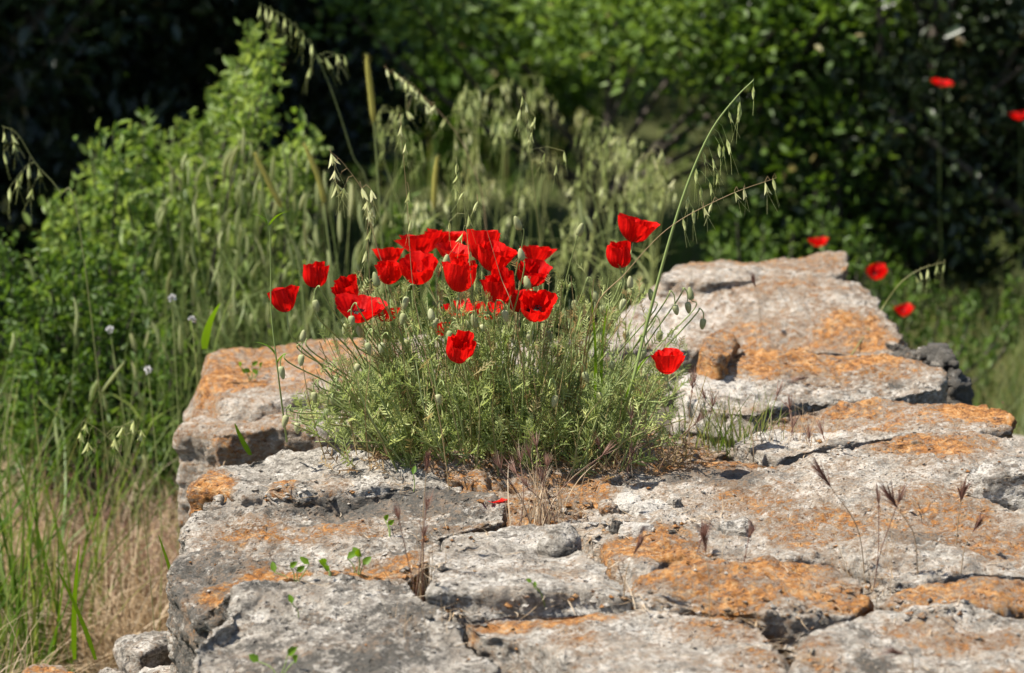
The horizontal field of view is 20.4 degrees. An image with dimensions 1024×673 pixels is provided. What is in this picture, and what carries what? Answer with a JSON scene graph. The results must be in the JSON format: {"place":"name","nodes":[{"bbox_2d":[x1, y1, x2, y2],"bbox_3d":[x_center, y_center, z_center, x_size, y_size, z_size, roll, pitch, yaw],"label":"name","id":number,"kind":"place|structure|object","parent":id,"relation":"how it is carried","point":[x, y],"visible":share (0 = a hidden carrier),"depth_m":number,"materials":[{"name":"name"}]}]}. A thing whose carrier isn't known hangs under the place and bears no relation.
{"place":"outdoors","nodes":[
{"label":"outdoors","id":0,"kind":"place"},
{"bbox_2d":[0,398,180,672],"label":"dry grass","id":1,"kind":"structure","parent":0,"point":[104,650],"depth_m":6.78,"materials":[{"name":"plant"}]},
{"bbox_2d":[71,544,79,659],"bbox_3d":[-0.836,0.509,5.447,0.012,0.234,0.031,-6,11,-33],"label":"grass blade","id":2,"kind":"object","parent":1,"relation":"on","point":[74,629],"depth_m":5.46,"materials":[{"name":"green plant"}]},
{"bbox_2d":[55,565,96,659],"bbox_3d":[-0.820,0.520,5.351,0.074,0.188,0.003,-3,10,-16],"label":"grass blade","id":3,"kind":"object","parent":1,"relation":"on","point":[86,632],"depth_m":5.36,"materials":[{"name":"green plant"}]},
{"bbox_2d":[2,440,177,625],"bbox_3d":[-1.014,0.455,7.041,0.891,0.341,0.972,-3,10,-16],"label":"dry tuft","id":4,"kind":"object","parent":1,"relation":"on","point":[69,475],"visible":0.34,"depth_m":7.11,"materials":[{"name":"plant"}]},
{"bbox_2d":[0,336,195,672],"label":"green grass","id":5,"kind":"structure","parent":0,"point":[14,591],"depth_m":6.54,"materials":[{"name":"plant"}]},
{"bbox_2d":[0,0,1023,672],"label":"ground","id":6,"kind":"structure","parent":0,"point":[646,130],"depth_m":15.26,"materials":[{"name":"plant"}]},
{"bbox_2d":[22,663,73,672],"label":"foot rock","id":7,"kind":"object","parent":6,"relation":"on","point":[42,668],"visible":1,"depth_m":5.13,"materials":[{"name":"stone"}]},
{"bbox_2d":[2,126,126,634],"bbox_3d":[-1.017,0.171,6.524,0.264,1.311,0.052,-1,10,-8],"label":"wild oat","id":8,"kind":"object","parent":6,"relation":"on","point":[21,176],"visible":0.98,"depth_m":6.45,"materials":[{"name":"plant"}]},
{"bbox_2d":[0,258,180,671],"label":"soft spike grass","id":9,"kind":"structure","parent":6,"relation":"on","point":[77,340],"depth_m":6.96,"materials":[{"name":"plant"}]},
{"bbox_2d":[0,214,216,551],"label":"leafy shrub","id":10,"kind":"object","parent":6,"relation":"on","point":[58,346],"visible":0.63,"depth_m":7.50,"materials":[{"name":"green plant"}]},
{"bbox_2d":[77,419,154,629],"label":"wild oat","id":11,"kind":"object","parent":6,"relation":"on","point":[114,442],"visible":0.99,"depth_m":5.71,"materials":[{"name":"plant"}]},
{"bbox_2d":[0,0,237,355],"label":"evergreen tree","id":12,"kind":"object","parent":6,"relation":"on","point":[49,148],"visible":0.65,"depth_m":10.77,"materials":[{"name":"green plant"}]},
{"bbox_2d":[105,325,142,631],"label":"white flower","id":13,"kind":"object","parent":6,"relation":"on","point":[110,328],"visible":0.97,"depth_m":6.73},
{"bbox_2d":[113,630,171,672],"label":"foot rock","id":14,"kind":"object","parent":6,"relation":"on","point":[134,653],"visible":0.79,"depth_m":5.49,"materials":[{"name":"stone"}]},
{"bbox_2d":[144,366,161,631],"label":"white flower","id":15,"kind":"object","parent":6,"relation":"on","point":[148,368],"visible":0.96,"depth_m":6.54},
{"bbox_2d":[23,17,332,426],"bbox_3d":[-0.984,-0.203,8.342,0.948,1.467,1.106,0,10,0],"label":"leafy shrub","id":16,"kind":"object","parent":6,"relation":"on","point":[132,210],"visible":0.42,"depth_m":8.13,"materials":[{"name":"green plant"}]},
{"bbox_2d":[201,303,219,348],"bbox_3d":[-0.648,-0.022,6.127,0.044,0.102,0.014,1,10,6],"label":"grass blade","id":17,"kind":"object","parent":6,"relation":"on","point":[205,337],"depth_m":6.13,"materials":[{"name":"green plant"}]},
{"bbox_2d":[0,0,449,255],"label":"evergreen tree","id":18,"kind":"object","parent":6,"relation":"on","point":[193,76],"visible":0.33,"depth_m":12.19,"materials":[{"name":"green plant"}]},
{"bbox_2d":[91,127,454,597],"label":"soft spike grass","id":19,"kind":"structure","parent":6,"relation":"on","point":[229,157],"depth_m":7.35,"materials":[{"name":"plant"}]},
{"bbox_2d":[252,150,305,341],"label":"foxtail grass","id":20,"kind":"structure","parent":6,"relation":"on","point":[269,183],"depth_m":6.84,"materials":[{"name":"plant"}]},
{"bbox_2d":[122,0,455,237],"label":"evergreen tree","id":21,"kind":"object","parent":6,"relation":"on","point":[399,52],"visible":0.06,"depth_m":13.45,"materials":[{"name":"green plant"}]},
{"bbox_2d":[301,141,335,337],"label":"foxtail grass","id":22,"kind":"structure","parent":6,"relation":"on","point":[313,164],"depth_m":6.83,"materials":[{"name":"plant"}]},
{"bbox_2d":[257,4,380,331],"bbox_3d":[-0.474,-0.096,7.277,0.345,1.513,0.066,0,10,0],"label":"wild oat","id":23,"kind":"object","parent":6,"relation":"on","point":[302,42],"visible":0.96,"depth_m":7.18,"materials":[{"name":"plant"}]},
{"bbox_2d":[362,53,384,300],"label":"foxtail grass","id":24,"kind":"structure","parent":6,"relation":"on","point":[369,76],"depth_m":7.00,"materials":[{"name":"plant"}]},
{"bbox_2d":[124,0,667,180],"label":"broadleaf tree","id":25,"kind":"object","parent":6,"relation":"on","point":[451,87],"visible":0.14,"depth_m":16.76,"materials":[{"name":"green plant"}]},
{"bbox_2d":[346,191,454,338],"bbox_3d":[-0.305,0.000,8.720,0.375,0.937,0.953,-3,10,-16],"label":"leafy shrub","id":26,"kind":"object","parent":6,"relation":"on","point":[399,230],"visible":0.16,"depth_m":8.47,"materials":[{"name":"green plant"}]},
{"bbox_2d":[327,82,489,334],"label":"wild oat grass","id":27,"kind":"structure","parent":6,"relation":"on","point":[469,113],"depth_m":7.80,"materials":[{"name":"plant"}]},
{"bbox_2d":[429,154,440,337],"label":"foxtail grass","id":28,"kind":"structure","parent":6,"relation":"on","point":[434,190],"depth_m":7.03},
{"bbox_2d":[384,65,490,329],"bbox_3d":[-0.175,0.010,7.095,0.279,1.373,0.062,0,10,0],"label":"wild oat","id":29,"kind":"object","parent":6,"relation":"on","point":[421,100],"visible":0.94,"depth_m":7.00,"materials":[{"name":"plant"}]},
{"bbox_2d":[426,193,605,349],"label":"soft spike grass","id":30,"kind":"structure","parent":6,"relation":"on","point":[581,214],"depth_m":7.65,"materials":[{"name":"plant"}]},
{"bbox_2d":[360,71,712,348],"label":"wild oat grass","id":31,"kind":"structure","parent":6,"relation":"on","point":[623,150],"depth_m":8.38,"materials":[{"name":"plant"}]},
{"bbox_2d":[298,0,964,331],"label":"oak tree","id":32,"kind":"object","parent":6,"relation":"on","point":[632,19],"visible":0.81,"depth_m":10.70,"materials":[{"name":"green plant"}]},
{"bbox_2d":[512,335,1023,437],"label":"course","id":33,"kind":"object","parent":6,"relation":"on","point":[1013,435],"depth_m":8.63,"materials":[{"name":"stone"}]},
{"bbox_2d":[172,409,380,527],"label":"stone block","id":34,"kind":"structure","parent":33,"relation":"on","point":[199,446],"depth_m":5.90,"materials":[{"name":"stone"}]},
{"bbox_2d":[183,335,575,422],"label":"stone slab","id":35,"kind":"structure","parent":34,"relation":"on","point":[229,389],"depth_m":6.19,"materials":[{"name":"stone"}]},
{"bbox_2d":[186,401,1021,670],"bbox_3d":[0.188,0.279,5.201,1.670,0.198,2.322,0,10,0],"label":"grit","id":36,"kind":"object","parent":35,"relation":"on","point":[822,622],"visible":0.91,"depth_m":4.39,"materials":[{"name":"stone"}]},
{"bbox_2d":[186,447,462,517],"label":"stone block","id":37,"kind":"structure","parent":33,"relation":"on","point":[291,468],"depth_m":5.17,"materials":[{"name":"stone"}]},
{"bbox_2d":[255,191,287,441],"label":"weed stem","id":38,"kind":"object","parent":37,"relation":"on","point":[272,349],"visible":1,"depth_m":5.17,"materials":[{"name":"green plant"}]},
{"bbox_2d":[360,211,380,470],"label":"wild oat","id":39,"kind":"object","parent":37,"relation":"on","point":[369,216],"visible":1,"depth_m":5.05,"materials":[{"name":"plant"}]},
{"bbox_2d":[166,487,508,672],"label":"stone block","id":40,"kind":"structure","parent":33,"relation":"on","point":[290,528],"depth_m":4.83,"materials":[{"name":"stone"}]},
{"bbox_2d":[394,115,449,489],"bbox_3d":[-0.158,-0.057,5.005,0.095,0.667,0.024,0,10,0],"label":"wild oat","id":41,"kind":"object","parent":40,"relation":"on","point":[408,195],"visible":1,"depth_m":5.00,"materials":[{"name":"plant"}]},
{"bbox_2d":[192,572,501,672],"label":"stone block","id":42,"kind":"structure","parent":33,"relation":"on","point":[273,636],"depth_m":4.32,"materials":[{"name":"stone"}]},
{"bbox_2d":[650,404,674,434],"bbox_3d":[0.214,0.464,5.420,1.697,0.360,3.188,0,10,0],"label":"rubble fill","id":43,"kind":"object","parent":33,"relation":"on","point":[667,410],"depth_m":6.27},
{"bbox_2d":[425,524,632,647],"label":"stone block","id":44,"kind":"structure","parent":43,"relation":"on","point":[497,569],"depth_m":4.46,"materials":[{"name":"stone"}]},
{"bbox_2d":[355,489,466,601],"bbox_3d":[-0.166,0.353,4.507,0.167,0.264,0.288,3,10,15],"label":"dry tuft","id":45,"kind":"object","parent":44,"relation":"on","point":[397,514],"visible":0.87,"depth_m":4.49,"materials":[{"name":"plant"}]},
{"bbox_2d":[537,522,581,557],"bbox_3d":[0.083,0.342,4.690,0.065,0.062,0.098,5,11,27],"label":"pebble","id":46,"kind":"object","parent":44,"relation":"on","point":[562,539],"visible":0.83,"depth_m":4.66,"materials":[{"name":"stone"}]},
{"bbox_2d":[364,421,728,527],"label":"soil","id":47,"kind":"structure","parent":43,"relation":"on","point":[486,479],"depth_m":5.16,"materials":[{"name":"soil"}]},
{"bbox_2d":[267,285,366,443],"bbox_3d":[-0.369,0.058,5.350,0.057,0.337,0.262,7,12,34],"label":"poppy","id":48,"kind":"object","parent":47,"relation":"on","point":[283,299],"visible":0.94,"depth_m":5.23,"materials":[{"name":"red plant"}]},
{"bbox_2d":[303,261,376,406],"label":"poppy","id":49,"kind":"object","parent":47,"relation":"on","point":[315,274],"visible":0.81,"depth_m":5.26,"materials":[{"name":"red plant"}]},
{"bbox_2d":[330,274,387,360],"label":"poppy","id":50,"kind":"object","parent":47,"relation":"on","point":[347,284],"visible":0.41,"depth_m":5.32,"materials":[{"name":"red plant"}]},
{"bbox_2d":[328,148,406,367],"bbox_3d":[-0.258,-0.066,5.367,0.170,0.584,0.036,0,10,0],"label":"wild oat","id":51,"kind":"object","parent":47,"relation":"on","point":[363,192],"visible":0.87,"depth_m":5.33,"materials":[{"name":"plant"}]},
{"bbox_2d":[335,293,408,405],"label":"poppy","id":52,"kind":"object","parent":47,"relation":"on","point":[344,302],"visible":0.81,"depth_m":5.23,"materials":[{"name":"red plant"}]},
{"bbox_2d":[372,247,420,366],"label":"poppy","id":53,"kind":"object","parent":47,"relation":"on","point":[390,253],"visible":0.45,"depth_m":5.53,"materials":[{"name":"red plant"}]},
{"bbox_2d":[374,260,420,394],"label":"poppy","id":54,"kind":"object","parent":47,"relation":"on","point":[389,272],"visible":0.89,"depth_m":5.29,"materials":[{"name":"red plant"}]},
{"bbox_2d":[393,230,451,377],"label":"poppy","id":55,"kind":"object","parent":47,"relation":"on","point":[425,243],"visible":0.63,"depth_m":5.57,"materials":[{"name":"red plant"}]},
{"bbox_2d":[399,251,448,422],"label":"poppy","id":56,"kind":"object","parent":47,"relation":"on","point":[422,265],"visible":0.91,"depth_m":5.24,"materials":[{"name":"red plant"}]},
{"bbox_2d":[435,240,472,323],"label":"poppy","id":57,"kind":"object","parent":47,"relation":"on","point":[444,249],"visible":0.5,"depth_m":5.52,"materials":[{"name":"red plant"}]},
{"bbox_2d":[441,257,476,405],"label":"poppy","id":58,"kind":"object","parent":47,"relation":"on","point":[458,278],"visible":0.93,"depth_m":5.03,"materials":[{"name":"red plant"}]},
{"bbox_2d":[446,330,476,417],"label":"poppy","id":59,"kind":"object","parent":47,"relation":"on","point":[460,346],"visible":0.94,"depth_m":5.00,"materials":[{"name":"red plant"}]},
{"bbox_2d":[448,156,476,419],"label":"wild oat","id":60,"kind":"object","parent":47,"relation":"on","point":[459,197],"visible":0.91,"depth_m":5.04,"materials":[{"name":"plant"}]},
{"bbox_2d":[463,229,499,373],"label":"poppy","id":61,"kind":"object","parent":47,"relation":"on","point":[480,236],"visible":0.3,"depth_m":5.27,"materials":[{"name":"red plant"}]},
{"bbox_2d":[480,266,514,376],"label":"poppy","id":62,"kind":"object","parent":47,"relation":"on","point":[493,285],"visible":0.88,"depth_m":5.16,"materials":[{"name":"red plant"}]},
{"bbox_2d":[478,239,517,337],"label":"poppy","id":63,"kind":"object","parent":47,"relation":"on","point":[504,254],"visible":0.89,"depth_m":5.21,"materials":[{"name":"red plant"}]},
{"bbox_2d":[284,258,717,485],"bbox_3d":[-0.030,0.033,5.437,0.828,0.441,0.808,0,10,0],"label":"poppy plant","id":64,"kind":"object","parent":47,"relation":"on","point":[407,432],"visible":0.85,"depth_m":5.21,"materials":[{"name":"green plant"}]},
{"bbox_2d":[424,228,465,312],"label":"poppy","id":65,"kind":"object","parent":64,"relation":"on","point":[454,236],"visible":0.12,"depth_m":5.62,"materials":[{"name":"red plant"}]},
{"bbox_2d":[506,289,536,405],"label":"poppy","id":66,"kind":"object","parent":47,"relation":"on","point":[518,303],"visible":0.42,"depth_m":5.25,"materials":[{"name":"red plant"}]},
{"bbox_2d":[516,258,552,429],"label":"poppy","id":67,"kind":"object","parent":47,"relation":"on","point":[537,270],"visible":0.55,"depth_m":5.26,"materials":[{"name":"red plant"}]},
{"bbox_2d":[519,289,557,409],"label":"poppy","id":68,"kind":"object","parent":47,"relation":"on","point":[537,306],"visible":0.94,"depth_m":5.02,"materials":[{"name":"red plant"}]},
{"bbox_2d":[520,245,556,408],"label":"poppy","id":69,"kind":"object","parent":47,"relation":"on","point":[543,253],"visible":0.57,"depth_m":5.53,"materials":[{"name":"red plant"}]},
{"bbox_2d":[514,93,567,398],"bbox_3d":[0.057,-0.137,5.542,0.105,0.666,0.263,0,10,0],"label":"wild oat","id":70,"kind":"object","parent":47,"relation":"on","point":[543,159],"visible":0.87,"depth_m":5.61,"materials":[{"name":"plant"}]},
{"bbox_2d":[491,425,619,525],"bbox_3d":[0.056,0.238,4.847,0.252,0.178,0.168,5,11,27],"label":"dry tuft","id":71,"kind":"object","parent":47,"relation":"on","point":[546,516],"visible":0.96,"depth_m":4.84,"materials":[{"name":"plant"}]},
{"bbox_2d":[582,240,630,381],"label":"poppy","id":72,"kind":"object","parent":47,"relation":"on","point":[617,253],"visible":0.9,"depth_m":5.19,"materials":[{"name":"red plant"}]},
{"bbox_2d":[598,499,619,515],"bbox_3d":[0.169,0.310,4.949,0.039,0.052,0.094,0,10,0],"label":"pebble","id":73,"kind":"object","parent":47,"relation":"on","point":[606,506],"visible":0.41,"depth_m":4.92,"materials":[{"name":"stone"}]},
{"bbox_2d":[204,403,1016,672],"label":"dry litter","id":74,"kind":"object","parent":47,"relation":"on","point":[453,613],"visible":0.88,"depth_m":4.46,"materials":[{"name":"plant"}]},
{"bbox_2d":[593,212,660,392],"bbox_3d":[0.182,-0.005,5.333,0.079,0.467,0.224,-8,12,-39],"label":"poppy","id":75,"kind":"object","parent":47,"relation":"on","point":[634,229],"visible":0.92,"depth_m":5.22,"materials":[{"name":"red plant"}]},
{"bbox_2d":[583,402,707,476],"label":"dry tuft","id":76,"kind":"object","parent":47,"relation":"on","point":[630,455],"visible":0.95,"depth_m":5.17,"materials":[{"name":"plant"}]},
{"bbox_2d":[625,347,684,415],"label":"poppy","id":77,"kind":"object","parent":47,"relation":"on","point":[666,362],"visible":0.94,"depth_m":5.04,"materials":[{"name":"red plant"}]},
{"bbox_2d":[589,79,754,436],"bbox_3d":[0.257,-0.110,5.207,0.348,0.731,0.164,9,13,42],"label":"wild oat","id":78,"kind":"object","parent":47,"relation":"on","point":[637,367],"visible":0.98,"depth_m":5.13,"materials":[{"name":"green plant"}]},
{"bbox_2d":[577,173,778,423],"bbox_3d":[0.244,-0.021,5.163,0.445,0.564,0.205,6,12,33],"label":"wild oat","id":79,"kind":"object","parent":47,"relation":"on","point":[745,195],"visible":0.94,"depth_m":5.08,"materials":[{"name":"plant"}]},
{"bbox_2d":[663,365,829,458],"bbox_3d":[0.445,0.141,5.490,0.339,0.156,0.269,0,10,0],"label":"green tuft","id":80,"kind":"object","parent":47,"relation":"on","point":[708,424],"visible":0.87,"depth_m":5.48,"materials":[{"name":"green plant"}]},
{"bbox_2d":[465,608,789,672],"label":"stone block","id":81,"kind":"structure","parent":43,"relation":"on","point":[644,638],"depth_m":4.24,"materials":[{"name":"stone"}]},
{"bbox_2d":[695,516,711,625],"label":"brome grass","id":82,"kind":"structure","parent":81,"relation":"on","point":[703,534],"depth_m":4.25,"materials":[{"name":"plant"}]},
{"bbox_2d":[629,555,873,666],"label":"stone block","id":83,"kind":"structure","parent":43,"relation":"on","point":[759,577],"depth_m":4.37,"materials":[{"name":"stone"}]},
{"bbox_2d":[733,397,1016,466],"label":"stone slab","id":84,"kind":"structure","parent":43,"relation":"on","point":[881,419],"depth_m":5.46,"materials":[{"name":"stone"}]},
{"bbox_2d":[727,392,840,461],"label":"dry tuft","id":85,"kind":"object","parent":84,"relation":"on","point":[809,435],"visible":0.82,"depth_m":5.38,"materials":[{"name":"plant"}]},
{"bbox_2d":[788,602,1023,672],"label":"stone block","id":86,"kind":"structure","parent":43,"relation":"on","point":[995,648],"depth_m":4.16,"materials":[{"name":"stone"}]},
{"bbox_2d":[878,576,1023,618],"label":"stone block","id":87,"kind":"structure","parent":43,"relation":"on","point":[997,601],"depth_m":4.36,"materials":[{"name":"stone"}]},
{"bbox_2d":[603,269,907,408],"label":"stone block","id":88,"kind":"structure","parent":33,"relation":"on","point":[825,314],"depth_m":6.56,"materials":[{"name":"stone"}]},
{"bbox_2d":[659,251,848,297],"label":"stone block","id":89,"kind":"structure","parent":88,"relation":"on","point":[697,278],"depth_m":6.82,"materials":[{"name":"stone"}]},
{"bbox_2d":[565,428,1023,610],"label":"stone slab","id":90,"kind":"structure","parent":33,"relation":"on","point":[779,497],"depth_m":4.85,"materials":[{"name":"stone"}]},
{"bbox_2d":[614,491,641,512],"bbox_3d":[0.202,0.302,5.000,0.060,0.046,0.093,-2,10,-11],"label":"pebble","id":91,"kind":"object","parent":90,"relation":"on","point":[625,501],"visible":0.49,"depth_m":4.99,"materials":[{"name":"stone"}]},
{"bbox_2d":[618,513,654,537],"bbox_3d":[0.217,0.323,4.783,0.083,0.041,0.148,0,10,0],"label":"pebble","id":92,"kind":"object","parent":90,"relation":"on","point":[631,529],"visible":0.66,"depth_m":4.73,"materials":[{"name":"stone"}]},
{"bbox_2d":[628,499,677,514],"bbox_3d":[0.247,0.315,4.931,0.114,0.055,0.177,0,10,0],"label":"pebble","id":93,"kind":"object","parent":90,"relation":"on","point":[646,506],"visible":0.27,"depth_m":4.93,"materials":[{"name":"stone"}]},
{"bbox_2d":[716,516,753,536],"bbox_3d":[0.377,0.333,4.785,0.065,0.047,0.114,3,10,17],"label":"pebble","id":94,"kind":"object","parent":90,"relation":"on","point":[737,526],"visible":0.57,"depth_m":4.76,"materials":[{"name":"stone"}]},
{"bbox_2d":[808,452,865,582],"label":"brome grass","id":95,"kind":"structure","parent":90,"relation":"on","point":[817,469],"depth_m":4.49,"materials":[{"name":"plant"}]},
{"bbox_2d":[823,482,922,602],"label":"dry tuft","id":96,"kind":"object","parent":90,"relation":"on","point":[899,498],"visible":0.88,"depth_m":4.49,"materials":[{"name":"plant"}]},
{"bbox_2d":[965,456,1023,510],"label":"stone slab","id":97,"kind":"structure","parent":90,"relation":"on","point":[1002,489],"depth_m":4.92,"materials":[{"name":"stone"}]},
{"bbox_2d":[671,348,948,461],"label":"stone block","id":98,"kind":"structure","parent":33,"relation":"on","point":[887,376],"depth_m":5.91,"materials":[{"name":"stone"}]},
{"bbox_2d":[696,329,740,380],"bbox_3d":[0.438,0.064,6.039,0.086,0.127,0.243,2,10,12],"label":"loose stone","id":99,"kind":"object","parent":98,"relation":"on","point":[718,351],"visible":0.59,"depth_m":5.98,"materials":[{"name":"stone"}]},
{"bbox_2d":[885,343,974,405],"bbox_3d":[0.874,0.303,6.243,0.157,0.604,0.397,-4,10,-24],"label":"loose stone","id":100,"kind":"object","parent":33,"relation":"on","point":[943,356],"visible":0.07,"depth_m":6.08,"materials":[{"name":"stone"}]},
{"bbox_2d":[638,0,950,326],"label":"oak tree","id":101,"kind":"object","parent":6,"relation":"on","point":[838,156],"visible":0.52,"depth_m":10.51,"materials":[{"name":"green plant"}]},
{"bbox_2d":[692,0,1023,347],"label":"oak tree","id":102,"kind":"object","parent":6,"relation":"on","point":[962,263],"visible":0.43,"depth_m":10.59,"materials":[{"name":"green plant"}]},
{"bbox_2d":[698,206,1023,400],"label":"leafy shrub","id":103,"kind":"object","parent":6,"relation":"on","point":[764,253],"visible":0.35,"depth_m":9.35,"materials":[{"name":"green plant"}]},
{"bbox_2d":[865,262,886,296],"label":"poppy","id":104,"kind":"object","parent":6,"relation":"on","point":[877,271],"visible":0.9,"depth_m":8.29,"materials":[{"name":"red plant"}]},
{"bbox_2d":[832,0,1023,270],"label":"oak tree","id":105,"kind":"object","parent":6,"relation":"on","point":[987,64],"visible":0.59,"depth_m":10.46,"materials":[{"name":"green plant"}]},
{"bbox_2d":[930,78,953,341],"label":"poppy","id":106,"kind":"object","parent":6,"relation":"on","point":[940,82],"visible":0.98,"depth_m":10.18,"materials":[{"name":"red plant"}]},
{"bbox_2d":[1008,110,1023,366],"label":"poppy","id":107,"kind":"object","parent":6,"relation":"on","point":[1019,115],"visible":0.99,"depth_m":10.21,"materials":[{"name":"red plant"}]},
{"bbox_2d":[133,3,1017,239],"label":"meadow grass","id":108,"kind":"structure","parent":0,"point":[657,114],"depth_m":16.00,"materials":[{"name":"plant"}]},
{"bbox_2d":[862,259,1023,435],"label":"green grass","id":109,"kind":"structure","parent":0,"point":[1001,373],"depth_m":9.75,"materials":[{"name":"plant"}]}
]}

